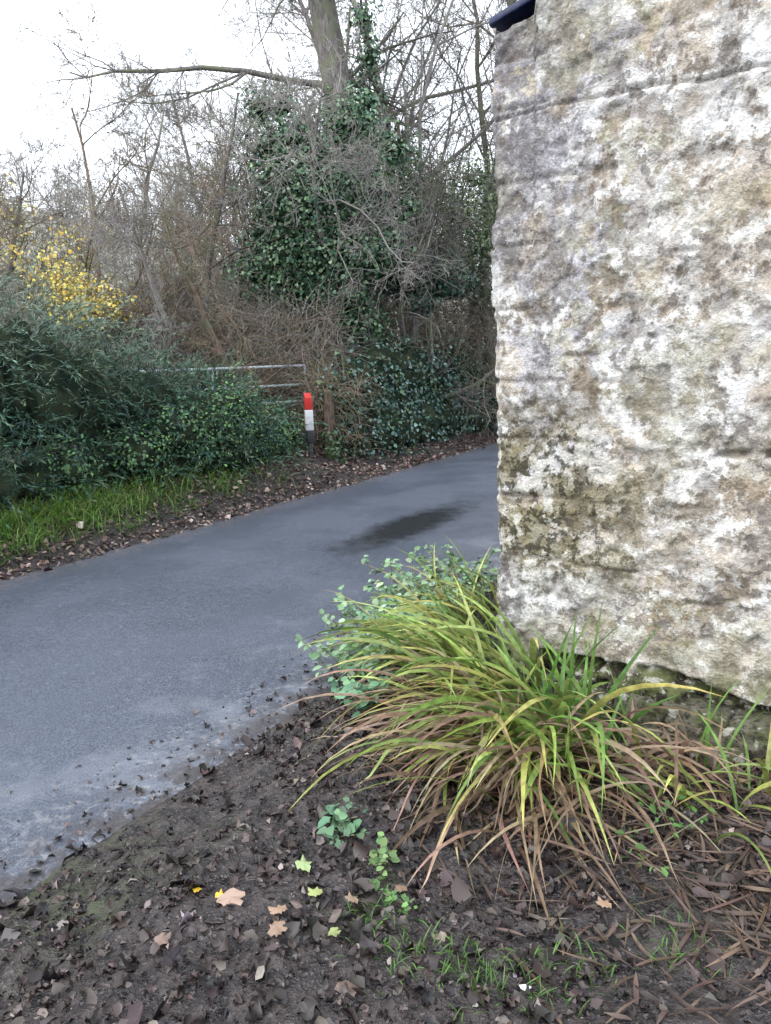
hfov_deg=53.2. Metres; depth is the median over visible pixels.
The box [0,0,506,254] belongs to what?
sky
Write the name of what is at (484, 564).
nettle plant
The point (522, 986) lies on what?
paper scrap
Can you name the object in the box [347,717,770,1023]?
dead straw
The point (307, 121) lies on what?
hawthorn tree
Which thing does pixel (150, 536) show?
leaf litter
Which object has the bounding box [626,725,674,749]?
footing stone
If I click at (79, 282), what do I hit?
forsythia bush
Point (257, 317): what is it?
bramble thicket
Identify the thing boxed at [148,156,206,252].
distant tree
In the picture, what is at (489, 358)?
bare tree
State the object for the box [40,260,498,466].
bramble thicket
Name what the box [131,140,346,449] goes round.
hawthorn tree
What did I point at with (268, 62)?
bare tree
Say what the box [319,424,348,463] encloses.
climbing ivy
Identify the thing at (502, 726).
sedge clump
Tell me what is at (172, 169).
distant tree
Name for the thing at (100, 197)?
distant tree
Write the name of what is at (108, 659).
road
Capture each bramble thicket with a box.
[0,192,496,427]
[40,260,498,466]
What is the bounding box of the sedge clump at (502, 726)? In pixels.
[268,534,770,929]
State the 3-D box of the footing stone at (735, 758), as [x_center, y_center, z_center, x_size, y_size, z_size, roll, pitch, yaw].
[1.432,1.063,3.305,0.247,0.133,0.203,-8,5,29]
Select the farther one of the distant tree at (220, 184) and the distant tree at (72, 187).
the distant tree at (220, 184)
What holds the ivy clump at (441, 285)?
attached to the hawthorn tree at (442, 245)
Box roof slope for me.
[489,0,535,31]
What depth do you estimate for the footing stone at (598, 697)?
3.60 m
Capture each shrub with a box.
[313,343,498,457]
[333,126,497,318]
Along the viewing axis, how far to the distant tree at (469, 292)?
40.69 m
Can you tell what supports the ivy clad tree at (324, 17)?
on the ground at (256, 903)
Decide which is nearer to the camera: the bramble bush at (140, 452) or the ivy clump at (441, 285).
the bramble bush at (140, 452)
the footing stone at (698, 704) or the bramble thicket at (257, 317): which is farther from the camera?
the bramble thicket at (257, 317)
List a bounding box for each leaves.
[153,855,610,945]
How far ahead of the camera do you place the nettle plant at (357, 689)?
3.36 m
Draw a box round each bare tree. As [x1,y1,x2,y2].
[0,33,299,353]
[0,126,113,321]
[0,152,86,353]
[0,153,86,328]
[2,83,366,373]
[45,0,493,369]
[73,3,290,353]
[105,0,447,384]
[113,78,330,392]
[129,0,495,350]
[162,0,506,356]
[170,0,507,334]
[369,0,517,431]
[376,0,514,351]
[379,0,504,343]
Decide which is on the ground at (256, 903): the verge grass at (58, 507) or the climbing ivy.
the verge grass at (58, 507)
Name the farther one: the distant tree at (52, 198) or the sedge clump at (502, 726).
the distant tree at (52, 198)
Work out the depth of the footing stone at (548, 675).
3.82 m
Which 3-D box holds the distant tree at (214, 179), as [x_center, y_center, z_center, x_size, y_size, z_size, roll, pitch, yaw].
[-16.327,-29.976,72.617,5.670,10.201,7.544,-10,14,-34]
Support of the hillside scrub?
on the ground at (256, 903)
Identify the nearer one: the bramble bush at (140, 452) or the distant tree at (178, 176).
the bramble bush at (140, 452)
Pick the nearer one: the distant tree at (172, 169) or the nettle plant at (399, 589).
the nettle plant at (399, 589)
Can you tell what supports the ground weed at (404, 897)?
on the ground at (256, 903)
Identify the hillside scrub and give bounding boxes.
[0,183,465,348]
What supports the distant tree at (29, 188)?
on the ground at (256, 903)
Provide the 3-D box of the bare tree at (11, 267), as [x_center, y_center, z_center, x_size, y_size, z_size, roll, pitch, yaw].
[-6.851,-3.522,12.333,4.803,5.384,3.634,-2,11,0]
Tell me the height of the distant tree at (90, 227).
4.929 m
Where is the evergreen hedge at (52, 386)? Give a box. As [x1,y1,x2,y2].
[0,247,329,535]
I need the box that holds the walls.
[485,0,770,712]
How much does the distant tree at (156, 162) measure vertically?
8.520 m
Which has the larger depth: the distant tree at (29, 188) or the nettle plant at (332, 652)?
the distant tree at (29, 188)
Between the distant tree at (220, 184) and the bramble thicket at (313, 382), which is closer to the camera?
the bramble thicket at (313, 382)
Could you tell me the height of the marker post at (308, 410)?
1.089 m
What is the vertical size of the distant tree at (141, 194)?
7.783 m
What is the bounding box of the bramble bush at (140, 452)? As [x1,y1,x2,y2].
[19,373,307,502]
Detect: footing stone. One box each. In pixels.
[540,667,567,683]
[573,683,613,712]
[612,692,664,728]
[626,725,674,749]
[661,695,733,746]
[691,746,745,768]
[716,706,770,760]
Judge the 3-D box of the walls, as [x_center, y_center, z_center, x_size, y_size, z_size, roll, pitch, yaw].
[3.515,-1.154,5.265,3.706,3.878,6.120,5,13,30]
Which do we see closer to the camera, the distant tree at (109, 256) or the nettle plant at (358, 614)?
the nettle plant at (358, 614)
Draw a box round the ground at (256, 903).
[0,209,770,1023]
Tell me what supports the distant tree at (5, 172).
on the ground at (256, 903)
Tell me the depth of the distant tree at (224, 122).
23.30 m
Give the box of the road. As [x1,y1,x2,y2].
[0,443,501,904]
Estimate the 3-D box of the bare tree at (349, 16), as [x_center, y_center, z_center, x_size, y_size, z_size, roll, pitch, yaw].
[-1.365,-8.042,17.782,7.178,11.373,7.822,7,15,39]
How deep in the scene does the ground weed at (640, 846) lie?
2.50 m
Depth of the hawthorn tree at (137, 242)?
10.58 m
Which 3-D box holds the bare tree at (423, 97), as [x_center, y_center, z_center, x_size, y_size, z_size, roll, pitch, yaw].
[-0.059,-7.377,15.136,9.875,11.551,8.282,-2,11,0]
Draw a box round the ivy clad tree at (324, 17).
[5,0,468,362]
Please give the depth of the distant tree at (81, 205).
34.96 m
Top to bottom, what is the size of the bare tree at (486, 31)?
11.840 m
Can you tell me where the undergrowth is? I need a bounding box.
[45,310,440,398]
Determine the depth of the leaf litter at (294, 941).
2.19 m
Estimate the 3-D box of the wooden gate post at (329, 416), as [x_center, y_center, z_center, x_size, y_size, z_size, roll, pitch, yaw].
[-0.781,-1.187,10.874,0.180,1.064,0.175,-2,11,0]
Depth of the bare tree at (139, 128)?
14.31 m
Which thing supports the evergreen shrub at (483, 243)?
on the ground at (256, 903)
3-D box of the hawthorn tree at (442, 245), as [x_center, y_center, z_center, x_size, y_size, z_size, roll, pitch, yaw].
[0.076,-3.523,13.019,5.504,5.404,3.139,-2,11,0]
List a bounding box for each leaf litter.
[0,428,498,580]
[0,571,770,1023]
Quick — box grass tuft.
[322,879,735,1023]
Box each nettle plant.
[295,618,421,684]
[319,573,458,644]
[328,661,392,719]
[361,552,498,624]
[409,544,501,595]
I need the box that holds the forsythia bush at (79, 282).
[0,0,242,371]
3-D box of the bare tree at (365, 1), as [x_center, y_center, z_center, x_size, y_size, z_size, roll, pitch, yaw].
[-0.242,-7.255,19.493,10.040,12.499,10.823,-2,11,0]
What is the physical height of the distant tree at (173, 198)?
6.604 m
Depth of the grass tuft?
1.96 m
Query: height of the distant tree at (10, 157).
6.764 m
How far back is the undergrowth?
13.70 m
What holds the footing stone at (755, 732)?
on the ground at (256, 903)
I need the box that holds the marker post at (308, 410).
[304,393,313,458]
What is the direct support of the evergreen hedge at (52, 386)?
on the ground at (256, 903)
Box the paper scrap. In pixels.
[519,984,530,990]
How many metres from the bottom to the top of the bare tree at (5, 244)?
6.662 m
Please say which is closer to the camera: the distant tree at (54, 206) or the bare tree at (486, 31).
the bare tree at (486, 31)
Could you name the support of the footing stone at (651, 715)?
on the ground at (256, 903)
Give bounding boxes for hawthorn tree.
[19,107,329,411]
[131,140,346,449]
[186,14,467,364]
[252,146,497,446]
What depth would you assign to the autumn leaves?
2.16 m
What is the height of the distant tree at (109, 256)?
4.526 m
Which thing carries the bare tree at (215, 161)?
on the ground at (256, 903)
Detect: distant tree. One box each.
[0,142,49,223]
[0,144,47,233]
[0,166,18,202]
[1,143,67,238]
[7,133,178,292]
[25,154,87,252]
[28,162,116,282]
[37,167,72,243]
[51,179,125,280]
[53,207,159,289]
[57,158,147,270]
[99,156,177,253]
[124,149,189,229]
[139,167,203,256]
[143,138,205,218]
[144,148,173,227]
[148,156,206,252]
[154,151,203,231]
[164,133,266,288]
[169,35,396,366]
[199,151,229,234]
[441,187,479,340]
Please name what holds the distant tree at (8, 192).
on the ground at (256, 903)
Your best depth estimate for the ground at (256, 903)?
2.21 m
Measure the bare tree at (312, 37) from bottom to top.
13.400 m
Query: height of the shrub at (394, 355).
1.933 m
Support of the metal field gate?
on the ground at (256, 903)
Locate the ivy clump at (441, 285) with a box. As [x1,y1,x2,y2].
[379,241,480,316]
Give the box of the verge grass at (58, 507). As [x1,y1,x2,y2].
[0,455,295,565]
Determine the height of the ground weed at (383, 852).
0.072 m
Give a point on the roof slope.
(508, 17)
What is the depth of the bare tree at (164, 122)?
16.49 m
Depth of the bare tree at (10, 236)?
10.97 m
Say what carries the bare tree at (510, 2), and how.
on the ground at (256, 903)
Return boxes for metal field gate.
[112,364,306,446]
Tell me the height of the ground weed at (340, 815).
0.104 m
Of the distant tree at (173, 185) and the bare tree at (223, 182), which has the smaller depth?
the bare tree at (223, 182)
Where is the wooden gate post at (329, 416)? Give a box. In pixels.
[324,390,337,459]
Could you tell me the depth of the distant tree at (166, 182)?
78.00 m
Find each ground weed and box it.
[316,797,367,848]
[366,831,399,891]
[379,887,416,914]
[548,771,714,876]

